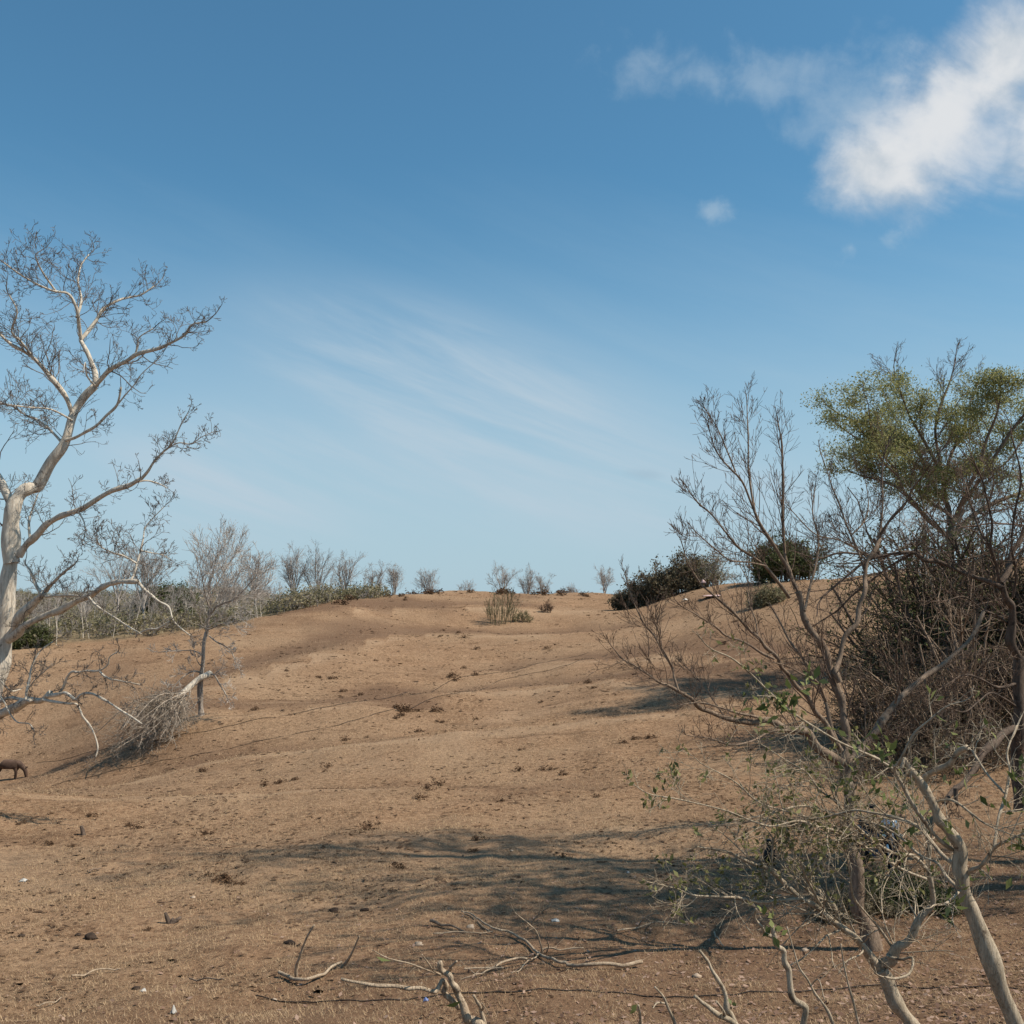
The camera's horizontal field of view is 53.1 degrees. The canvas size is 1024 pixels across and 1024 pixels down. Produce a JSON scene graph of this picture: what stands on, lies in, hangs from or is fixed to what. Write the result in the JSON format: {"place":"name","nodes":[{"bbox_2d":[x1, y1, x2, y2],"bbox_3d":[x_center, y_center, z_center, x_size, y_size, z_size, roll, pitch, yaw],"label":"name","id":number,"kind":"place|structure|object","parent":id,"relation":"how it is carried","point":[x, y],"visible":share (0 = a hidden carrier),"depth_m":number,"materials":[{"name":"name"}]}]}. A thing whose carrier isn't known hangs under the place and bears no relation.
{"place":"outdoors","nodes":[
{"label":"outdoors","id":0,"kind":"place"},
{"bbox_2d":[0,558,1023,1023],"bbox_3d":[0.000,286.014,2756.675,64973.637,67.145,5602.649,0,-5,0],"label":"ground","id":1,"kind":"structure","parent":0,"point":[290,637],"depth_m":27.46,"materials":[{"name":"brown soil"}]},
{"bbox_2d":[0,759,27,778],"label":"horse","id":2,"kind":"object","parent":1,"relation":"on","point":[15,765],"visible":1,"depth_m":62.12},
{"bbox_2d":[16,587,31,607],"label":"sapling","id":3,"kind":"object","parent":1,"relation":"on","point":[22,600],"visible":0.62,"depth_m":128.54,"materials":[{"name":"grey plant"}]},
{"bbox_2d":[12,618,56,649],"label":"green bush","id":4,"kind":"object","parent":1,"relation":"on","point":[19,643],"visible":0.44,"depth_m":99.50,"materials":[{"name":"green plant"}]},
{"bbox_2d":[40,598,52,628],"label":"sapling","id":5,"kind":"object","parent":1,"relation":"on","point":[46,610],"visible":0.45,"depth_m":101.68,"materials":[{"name":"grey plant"}]},
{"bbox_2d":[36,997,61,1006],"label":"fallen branch","id":6,"kind":"object","parent":1,"relation":"on","point":[47,1002],"visible":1,"depth_m":11.63,"materials":[{"name":"brown wood"}]},
{"bbox_2d":[48,597,65,644],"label":"sapling","id":7,"kind":"object","parent":1,"relation":"on","point":[55,618],"visible":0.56,"depth_m":102.41,"materials":[{"name":"grey plant"}]},
{"bbox_2d":[51,580,76,614],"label":"sapling","id":8,"kind":"object","parent":1,"relation":"on","point":[65,593],"visible":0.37,"depth_m":119.47,"materials":[{"name":"grey plant"}]},
{"bbox_2d":[71,593,90,637],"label":"sapling","id":9,"kind":"object","parent":1,"relation":"on","point":[80,614],"visible":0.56,"depth_m":106.60,"materials":[{"name":"grey plant"}]},
{"bbox_2d":[80,825,85,835],"bbox_3d":[-11.101,8.257,26.489,0.170,0.300,0.136,0,-5,0],"label":"stump","id":10,"kind":"object","parent":1,"relation":"on","point":[82,831],"visible":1,"depth_m":26.45,"materials":[{"name":"grey wood"}]},
{"bbox_2d":[80,592,96,638],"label":"sapling","id":11,"kind":"object","parent":1,"relation":"on","point":[88,610],"visible":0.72,"depth_m":105.47,"materials":[{"name":"grey plant"}]},
{"bbox_2d":[84,932,98,939],"bbox_3d":[-6.365,6.425,15.476,0.204,0.123,0.160,-5,-7,41],"label":"clod","id":12,"kind":"object","parent":1,"relation":"on","point":[90,936],"visible":0.98,"depth_m":15.44,"materials":[{"name":"brown soil"}]},
{"bbox_2d":[86,587,104,616],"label":"sapling","id":13,"kind":"object","parent":1,"relation":"on","point":[96,599],"visible":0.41,"depth_m":137.51,"materials":[{"name":"grey plant"}]},
{"bbox_2d":[71,964,120,976],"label":"fallen branch","id":14,"kind":"object","parent":1,"relation":"on","point":[79,975],"visible":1,"depth_m":12.91,"materials":[{"name":"brown wood"}]},
{"bbox_2d":[79,546,139,609],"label":"bare tree","id":15,"kind":"object","parent":1,"relation":"on","point":[119,573],"visible":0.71,"depth_m":159.31,"materials":[{"name":"grey plant"}]},
{"bbox_2d":[104,592,119,611],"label":"sapling","id":16,"kind":"object","parent":1,"relation":"on","point":[116,596],"visible":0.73,"depth_m":133.71,"materials":[{"name":"grey plant"}]},
{"bbox_2d":[0,221,226,767],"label":"pale tree","id":17,"kind":"object","parent":1,"relation":"on","point":[14,626],"visible":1,"depth_m":31.48,"materials":[{"name":"white plant"}]},
{"bbox_2d":[111,604,124,636],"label":"sapling","id":18,"kind":"object","parent":1,"relation":"on","point":[116,614],"visible":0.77,"depth_m":105.97,"materials":[{"name":"grey plant"}]},
{"bbox_2d":[120,586,137,621],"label":"sapling","id":19,"kind":"object","parent":1,"relation":"on","point":[126,604],"visible":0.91,"depth_m":110.25,"materials":[{"name":"grey plant"}]},
{"bbox_2d":[127,601,140,633],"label":"sapling","id":20,"kind":"object","parent":1,"relation":"on","point":[129,616],"visible":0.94,"depth_m":108.30,"materials":[{"name":"grey plant"}]},
{"bbox_2d":[128,582,158,633],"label":"sapling","id":21,"kind":"object","parent":1,"relation":"on","point":[140,604],"visible":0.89,"depth_m":108.54,"materials":[{"name":"grey plant"}]},
{"bbox_2d":[116,541,177,623],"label":"bare tree","id":22,"kind":"object","parent":1,"relation":"on","point":[150,568],"visible":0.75,"depth_m":119.91,"materials":[{"name":"grey plant"}]},
{"bbox_2d":[89,671,215,760],"bbox_3d":[-19.870,11.491,55.984,6.916,5.257,6.780,2,-6,-20],"label":"broken branch","id":23,"kind":"object","parent":1,"relation":"on","point":[162,716],"visible":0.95,"depth_m":55.76,"materials":[{"name":"grey plant"}]},
{"bbox_2d":[147,602,158,632],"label":"sapling","id":24,"kind":"object","parent":1,"relation":"on","point":[151,608],"visible":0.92,"depth_m":107.65,"materials":[{"name":"grey plant"}]},
{"bbox_2d":[129,577,201,614],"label":"green bush","id":25,"kind":"object","parent":1,"relation":"on","point":[180,607],"visible":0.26,"depth_m":148.06,"materials":[{"name":"green plant"}]},
{"bbox_2d":[164,912,181,923],"bbox_3d":[-5.394,6.480,16.262,0.286,0.240,0.104,0,-5,0],"label":"stump","id":26,"kind":"object","parent":1,"relation":"on","point":[171,920],"visible":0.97,"depth_m":16.24,"materials":[{"name":"grey wood"}]},
{"bbox_2d":[163,584,185,614],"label":"sapling","id":27,"kind":"object","parent":1,"relation":"on","point":[173,598],"visible":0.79,"depth_m":133.95,"materials":[{"name":"grey plant"}]},
{"bbox_2d":[167,580,182,607],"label":"sapling","id":28,"kind":"object","parent":1,"relation":"on","point":[175,593],"visible":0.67,"depth_m":142.69,"materials":[{"name":"grey plant"}]},
{"bbox_2d":[192,828,216,835],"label":"dry weed","id":29,"kind":"object","parent":1,"relation":"on","point":[204,832],"visible":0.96,"depth_m":26.21,"materials":[{"name":"brown plant"}]},
{"bbox_2d":[15,578,394,646],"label":"scrub","id":30,"kind":"object","parent":1,"relation":"on","point":[345,591],"depth_m":117.93,"materials":[{"name":"green plant"}]},
{"bbox_2d":[189,977,223,981],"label":"fallen branch","id":31,"kind":"object","parent":1,"relation":"on","point":[205,978],"visible":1,"depth_m":12.43,"materials":[{"name":"grey wood"}]},
{"bbox_2d":[145,512,281,720],"bbox_3d":[-16.847,6.029,59.419,7.806,12.192,6.115,0,-5,0],"label":"forked tree","id":32,"kind":"object","parent":1,"relation":"on","point":[226,588],"visible":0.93,"depth_m":59.07,"materials":[{"name":"grey plant"}]},
{"bbox_2d":[207,873,228,879],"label":"dry weed","id":33,"kind":"object","parent":1,"relation":"on","point":[221,875],"visible":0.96,"depth_m":19.71,"materials":[{"name":"brown plant"}]},
{"bbox_2d":[212,867,241,884],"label":"dry weed","id":34,"kind":"object","parent":1,"relation":"on","point":[223,876],"visible":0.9,"depth_m":19.69,"materials":[{"name":"brown plant"}]},
{"bbox_2d":[237,550,278,613],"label":"bare tree","id":35,"kind":"object","parent":1,"relation":"on","point":[257,579],"visible":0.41,"depth_m":128.20,"materials":[{"name":"grey plant"}]},
{"bbox_2d":[259,586,278,607],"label":"bare tree","id":36,"kind":"object","parent":1,"relation":"on","point":[270,595],"visible":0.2,"depth_m":149.41,"materials":[{"name":"grey plant"}]},
{"bbox_2d":[270,580,286,598],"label":"sapling","id":37,"kind":"object","parent":1,"relation":"on","point":[280,589],"visible":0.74,"depth_m":120.55,"materials":[{"name":"grey plant"}]},
{"bbox_2d":[283,939,295,944],"bbox_3d":[-3.075,5.957,14.143,0.170,0.091,0.124,0,-5,0],"label":"clod","id":38,"kind":"object","parent":1,"relation":"on","point":[290,942],"visible":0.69,"depth_m":14.11,"materials":[{"name":"brown soil"}]},
{"bbox_2d":[275,544,321,592],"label":"bare tree","id":39,"kind":"object","parent":1,"relation":"on","point":[290,571],"visible":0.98,"depth_m":164.50,"materials":[{"name":"grey plant"}]},
{"bbox_2d":[286,540,336,588],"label":"bare tree","id":40,"kind":"object","parent":1,"relation":"on","point":[317,571],"visible":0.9,"depth_m":165.11,"materials":[{"name":"grey plant"}]},
{"bbox_2d":[38,652,588,762],"bbox_3d":[-7.571,13.539,70.946,44.081,5.997,15.691,3,-6,-33],"label":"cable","id":41,"kind":"object","parent":1,"relation":"on","point":[308,710],"visible":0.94,"depth_m":63.05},
{"bbox_2d":[278,925,359,980],"bbox_3d":[-2.306,5.235,12.346,0.814,0.745,0.614,5,-7,-40],"label":"fallen branch","id":42,"kind":"object","parent":1,"relation":"on","point":[296,977],"visible":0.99,"depth_m":12.10,"materials":[{"name":"brown wood"}]},
{"bbox_2d":[331,599,351,604],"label":"dry weed","id":43,"kind":"object","parent":1,"relation":"on","point":[334,602],"visible":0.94,"depth_m":118.79,"materials":[{"name":"brown plant"}]},
{"bbox_2d":[329,550,366,588],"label":"bare tree","id":44,"kind":"object","parent":1,"relation":"on","point":[345,573],"visible":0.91,"depth_m":167.82,"materials":[{"name":"grey plant"}]},
{"bbox_2d":[343,594,357,599],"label":"dry weed","id":45,"kind":"object","parent":1,"relation":"on","point":[350,598],"visible":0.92,"depth_m":128.03,"materials":[{"name":"brown plant"}]},
{"bbox_2d":[356,817,377,827],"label":"dry weed","id":46,"kind":"object","parent":1,"relation":"on","point":[370,824],"visible":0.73,"depth_m":25.85,"materials":[{"name":"brown plant"}]},
{"bbox_2d":[362,561,391,586],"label":"bare tree","id":47,"kind":"object","parent":1,"relation":"on","point":[371,578],"visible":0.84,"depth_m":171.02,"materials":[{"name":"grey plant"}]},
{"bbox_2d":[385,564,403,594],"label":"bare tree","id":48,"kind":"object","parent":1,"relation":"on","point":[394,575],"visible":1,"depth_m":173.79,"materials":[{"name":"grey plant"}]},
{"bbox_2d":[389,861,408,868],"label":"dry weed","id":49,"kind":"object","parent":1,"relation":"on","point":[394,864],"visible":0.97,"depth_m":19.84,"materials":[{"name":"brown plant"}]},
{"bbox_2d":[341,940,485,1023],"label":"fallen branch","id":50,"kind":"object","parent":1,"relation":"on","point":[460,1004],"visible":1,"depth_m":4.35,"materials":[{"name":"brown wood"}]},
{"bbox_2d":[413,568,438,591],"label":"bare tree","id":51,"kind":"object","parent":1,"relation":"on","point":[428,585],"visible":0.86,"depth_m":189.45,"materials":[{"name":"grey plant"}]},
{"bbox_2d":[421,588,442,593],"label":"dry weed","id":52,"kind":"object","parent":1,"relation":"on","point":[429,592],"visible":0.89,"depth_m":140.87,"materials":[{"name":"brown plant"}]},
{"bbox_2d":[429,707,443,711],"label":"dry weed","id":53,"kind":"object","parent":1,"relation":"on","point":[433,709],"visible":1,"depth_m":59.40,"materials":[{"name":"brown plant"}]},
{"bbox_2d":[429,919,465,931],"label":"fallen branch","id":54,"kind":"object","parent":1,"relation":"on","point":[440,924],"visible":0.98,"depth_m":14.60,"materials":[{"name":"wood"}]},
{"bbox_2d":[433,931,492,933],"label":"fallen branch","id":55,"kind":"object","parent":1,"relation":"on","point":[462,932],"visible":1,"depth_m":14.23,"materials":[{"name":"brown wood"}]},
{"bbox_2d":[458,579,475,590],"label":"bare tree","id":56,"kind":"object","parent":1,"relation":"on","point":[469,586],"visible":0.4,"depth_m":200.09,"materials":[{"name":"grey plant"}]},
{"bbox_2d":[472,994,488,1023],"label":"bare shoot","id":57,"kind":"object","parent":1,"relation":"on","point":[481,1013],"visible":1,"depth_m":4.35,"materials":[{"name":"brown wood"}]},
{"bbox_2d":[471,834,491,840],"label":"dry weed","id":58,"kind":"object","parent":1,"relation":"on","point":[476,837],"visible":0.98,"depth_m":22.92,"materials":[{"name":"brown plant"}]},
{"bbox_2d":[460,941,526,979],"bbox_3d":[-0.271,5.368,12.267,0.623,0.355,1.469,-1,-6,15],"label":"fallen branch","id":59,"kind":"object","parent":1,"relation":"on","point":[498,964],"visible":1,"depth_m":12.37,"materials":[{"name":"brown wood"}]},
{"bbox_2d":[486,563,522,589],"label":"bare tree","id":60,"kind":"object","parent":1,"relation":"on","point":[505,578],"visible":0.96,"depth_m":184.81,"materials":[{"name":"grey plant"}]},
{"bbox_2d":[482,584,529,624],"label":"dry shrub","id":61,"kind":"object","parent":1,"relation":"on","point":[501,608],"visible":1,"depth_m":116.84,"materials":[{"name":"brown plant"}]},
{"bbox_2d":[0,826,1023,1023],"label":"leaf litter","id":62,"kind":"object","parent":1,"relation":"on","point":[753,1019],"visible":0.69,"depth_m":11.56,"materials":[{"name":"brown plant"}]},
{"bbox_2d":[511,608,533,622],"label":"dry shrub","id":63,"kind":"object","parent":1,"relation":"on","point":[524,616],"visible":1,"depth_m":117.61,"materials":[{"name":"brown plant"}]},
{"bbox_2d":[513,563,536,593],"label":"bare tree","id":64,"kind":"object","parent":1,"relation":"on","point":[529,581],"visible":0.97,"depth_m":189.43,"materials":[{"name":"grey plant"}]},
{"bbox_2d":[532,573,554,593],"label":"bare tree","id":65,"kind":"object","parent":1,"relation":"on","point":[540,582],"visible":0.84,"depth_m":189.02,"materials":[{"name":"grey plant"}]},
{"bbox_2d":[534,586,552,594],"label":"dry weed","id":66,"kind":"object","parent":1,"relation":"on","point":[543,593],"visible":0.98,"depth_m":148.26,"materials":[{"name":"brown plant"}]},
{"bbox_2d":[535,598,554,612],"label":"dry shrub","id":67,"kind":"object","parent":1,"relation":"on","point":[547,607],"visible":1,"depth_m":124.16,"materials":[{"name":"brown plant"}]},
{"bbox_2d":[461,899,650,973],"bbox_3d":[0.483,5.549,13.864,1.842,0.882,4.154,1,-5,-11],"label":"fallen branch","id":68,"kind":"object","parent":1,"relation":"on","point":[629,964],"visible":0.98,"depth_m":13.11,"materials":[{"name":"brown wood"}]},
{"bbox_2d":[566,583,579,592],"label":"bare tree","id":69,"kind":"object","parent":1,"relation":"on","point":[574,588],"visible":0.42,"depth_m":193.71,"materials":[{"name":"grey plant"}]},
{"bbox_2d":[593,564,614,592],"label":"bare tree","id":70,"kind":"object","parent":1,"relation":"on","point":[603,579],"visible":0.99,"depth_m":177.54,"materials":[{"name":"grey plant"}]},
{"bbox_2d":[606,573,663,609],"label":"crest bush","id":71,"kind":"object","parent":1,"relation":"on","point":[615,604],"visible":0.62,"depth_m":127.16,"materials":[{"name":"green plant"}]},
{"bbox_2d":[630,1004,641,1023],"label":"bare shoot","id":72,"kind":"object","parent":1,"relation":"on","point":[633,1008],"visible":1,"depth_m":4.51,"materials":[{"name":"green plant"}]},
{"bbox_2d":[256,984,1019,1002],"bbox_3d":[1.386,5.240,11.065,8.611,0.417,0.630,0,-5,3],"label":"cable","id":73,"kind":"object","parent":1,"relation":"on","point":[604,992],"visible":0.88,"depth_m":11.01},
{"bbox_2d":[616,909,682,930],"bbox_3d":[2.018,5.855,14.508,0.501,0.570,1.153,-5,-7,41],"label":"fallen branch","id":74,"kind":"object","parent":1,"relation":"on","point":[648,924],"visible":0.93,"depth_m":14.52,"materials":[{"name":"grey wood"}]},
{"bbox_2d":[647,986,676,1023],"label":"bare shoot","id":75,"kind":"object","parent":1,"relation":"on","point":[665,1002],"visible":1,"depth_m":4.55,"materials":[{"name":"grey plant"}]},
{"bbox_2d":[630,546,711,605],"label":"crest bush","id":76,"kind":"object","parent":1,"relation":"on","point":[657,579],"visible":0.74,"depth_m":125.83,"materials":[{"name":"green plant"}]},
{"bbox_2d":[674,549,740,588],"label":"crest bush","id":77,"kind":"object","parent":1,"relation":"on","point":[719,576],"visible":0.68,"depth_m":126.08,"materials":[{"name":"grey plant"}]},
{"bbox_2d":[693,994,737,1023],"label":"bare shoot","id":78,"kind":"object","parent":1,"relation":"on","point":[721,1016],"visible":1,"depth_m":4.45,"materials":[{"name":"beige plant"}]},
{"bbox_2d":[699,950,737,1022],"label":"bare shoot","id":79,"kind":"object","parent":1,"relation":"on","point":[726,1008],"visible":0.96,"depth_m":4.57,"materials":[{"name":"grey plant"}]},
{"bbox_2d":[743,578,789,608],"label":"dry shrub","id":80,"kind":"object","parent":1,"relation":"on","point":[765,594],"visible":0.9,"depth_m":96.75,"materials":[{"name":"green plant"}]},
{"bbox_2d":[763,839,777,866],"bbox_3d":[4.668,6.189,18.564,0.223,0.492,0.223,-5,-8,45],"label":"plastic jug","id":81,"kind":"object","parent":1,"relation":"on","point":[765,852],"visible":0.51,"depth_m":18.51,"materials":[{"name":"black plastic"}]},
{"bbox_2d":[753,905,808,1023],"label":"bare shoot","id":82,"kind":"object","parent":1,"relation":"on","point":[796,1001],"visible":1,"depth_m":4.67,"materials":[{"name":"grey plant"}]},
{"bbox_2d":[740,528,831,584],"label":"crest bush","id":83,"kind":"object","parent":1,"relation":"on","point":[764,574],"visible":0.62,"depth_m":115.34,"materials":[{"name":"green plant"}]},
{"bbox_2d":[587,374,988,951],"bbox_3d":[4.221,1.946,13.547,7.940,7.979,2.882,4,-7,-39],"label":"brown tree","id":84,"kind":"object","parent":1,"relation":"on","point":[835,680],"visible":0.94,"depth_m":13.52,"materials":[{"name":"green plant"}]},
{"bbox_2d":[621,621,963,1023],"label":"leafy shrub","id":85,"kind":"object","parent":1,"relation":"on","point":[888,979],"visible":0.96,"depth_m":6.28,"materials":[{"name":"green plant"}]},
{"bbox_2d":[786,927,834,1023],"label":"bare shoot","id":86,"kind":"object","parent":1,"relation":"on","point":[823,1004],"visible":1,"depth_m":4.96,"materials":[{"name":"grey plant"}]},
{"bbox_2d":[840,944,859,1023],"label":"bare shoot","id":87,"kind":"object","parent":1,"relation":"on","point":[854,1006],"visible":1,"depth_m":4.95,"materials":[{"name":"grey plant"}]},
{"bbox_2d":[801,876,909,925],"bbox_3d":[4.988,5.680,14.874,1.368,0.678,1.254,4,-7,-38],"label":"shrub","id":88,"kind":"object","parent":1,"relation":"on","point":[870,908],"visible":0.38,"depth_m":14.81,"materials":[{"name":"green plant"}]},
{"bbox_2d":[855,803,906,879],"bbox_3d":[6.453,5.661,17.918,0.734,1.268,1.744,0,-5,0],"label":"parked scooter","id":89,"kind":"object","parent":1,"relation":"on","point":[888,845],"visible":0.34,"depth_m":17.48,"materials":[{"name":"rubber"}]},
{"bbox_2d":[762,401,1023,822],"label":"dark tree","id":90,"kind":"object","parent":1,"relation":"on","point":[1017,683],"visible":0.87,"depth_m":23.08,"materials":[{"name":"brown plant"}]},
{"bbox_2d":[777,459,1023,717],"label":"thicket","id":91,"kind":"object","parent":1,"relation":"on","point":[914,595],"visible":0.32,"depth_m":38.30,"materials":[{"name":"brown plant"}]},
{"bbox_2d":[844,862,962,920],"bbox_3d":[5.856,5.677,15.452,1.830,0.861,1.397,0,-5,0],"label":"shrub","id":92,"kind":"object","parent":1,"relation":"on","point":[938,893],"visible":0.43,"depth_m":15.26,"materials":[{"name":"green plant"}]},
{"bbox_2d":[788,609,1023,759],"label":"thicket","id":93,"kind":"object","parent":1,"relation":"on","point":[869,715],"visible":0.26,"depth_m":33.93,"materials":[{"name":"brown plant"}]},
{"bbox_2d":[799,685,1023,1023],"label":"shrub","id":94,"kind":"object","parent":1,"relation":"on","point":[988,952],"visible":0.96,"depth_m":5.36,"materials":[{"name":"beige plant"}]},
{"bbox_2d":[800,338,1023,581],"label":"olive tree","id":95,"kind":"object","parent":1,"relation":"on","point":[869,450],"visible":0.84,"depth_m":56.49,"materials":[{"name":"green plant"}]},
{"bbox_2d":[837,681,1010,784],"bbox_3d":[11.959,6.389,29.387,5.175,3.052,4.912,-5,-7,44],"label":"tangle","id":96,"kind":"object","parent":1,"relation":"on","point":[983,742],"visible":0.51,"depth_m":29.09,"materials":[{"name":"brown plant"}]},
{"bbox_2d":[843,553,1023,768],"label":"tangle","id":97,"kind":"object","parent":1,"relation":"on","point":[970,685],"visible":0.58,"depth_m":31.15,"materials":[{"name":"brown plant"}]},
{"bbox_2d":[871,453,1010,595],"bbox_3d":[25.773,2.717,61.890,8.162,11.522,10.424,-3,-6,33],"label":"bare tree","id":98,"kind":"object","parent":1,"relation":"on","point":[964,509],"visible":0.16,"depth_m":61.96,"materials":[{"name":"grey plant"}]},
{"bbox_2d":[893,613,996,742],"bbox_3d":[15.181,5.701,35.410,3.710,4.955,3.560,0,-5,0],"label":"leafy bush","id":99,"kind":"object","parent":1,"relation":"on","point":[943,635],"visible":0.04,"depth_m":35.62,"materials":[{"name":"green plant"}]},
{"bbox_2d":[878,457,1023,749],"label":"thicket","id":100,"kind":"object","parent":1,"relation":"on","point":[931,570],"visible":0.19,"depth_m":35.81,"materials":[{"name":"brown plant"}]},
{"bbox_2d":[0,0,1023,597],"label":"sky","id":101,"kind":"structure","parent":0,"point":[481,267],"materials":[{"name":"blue"}]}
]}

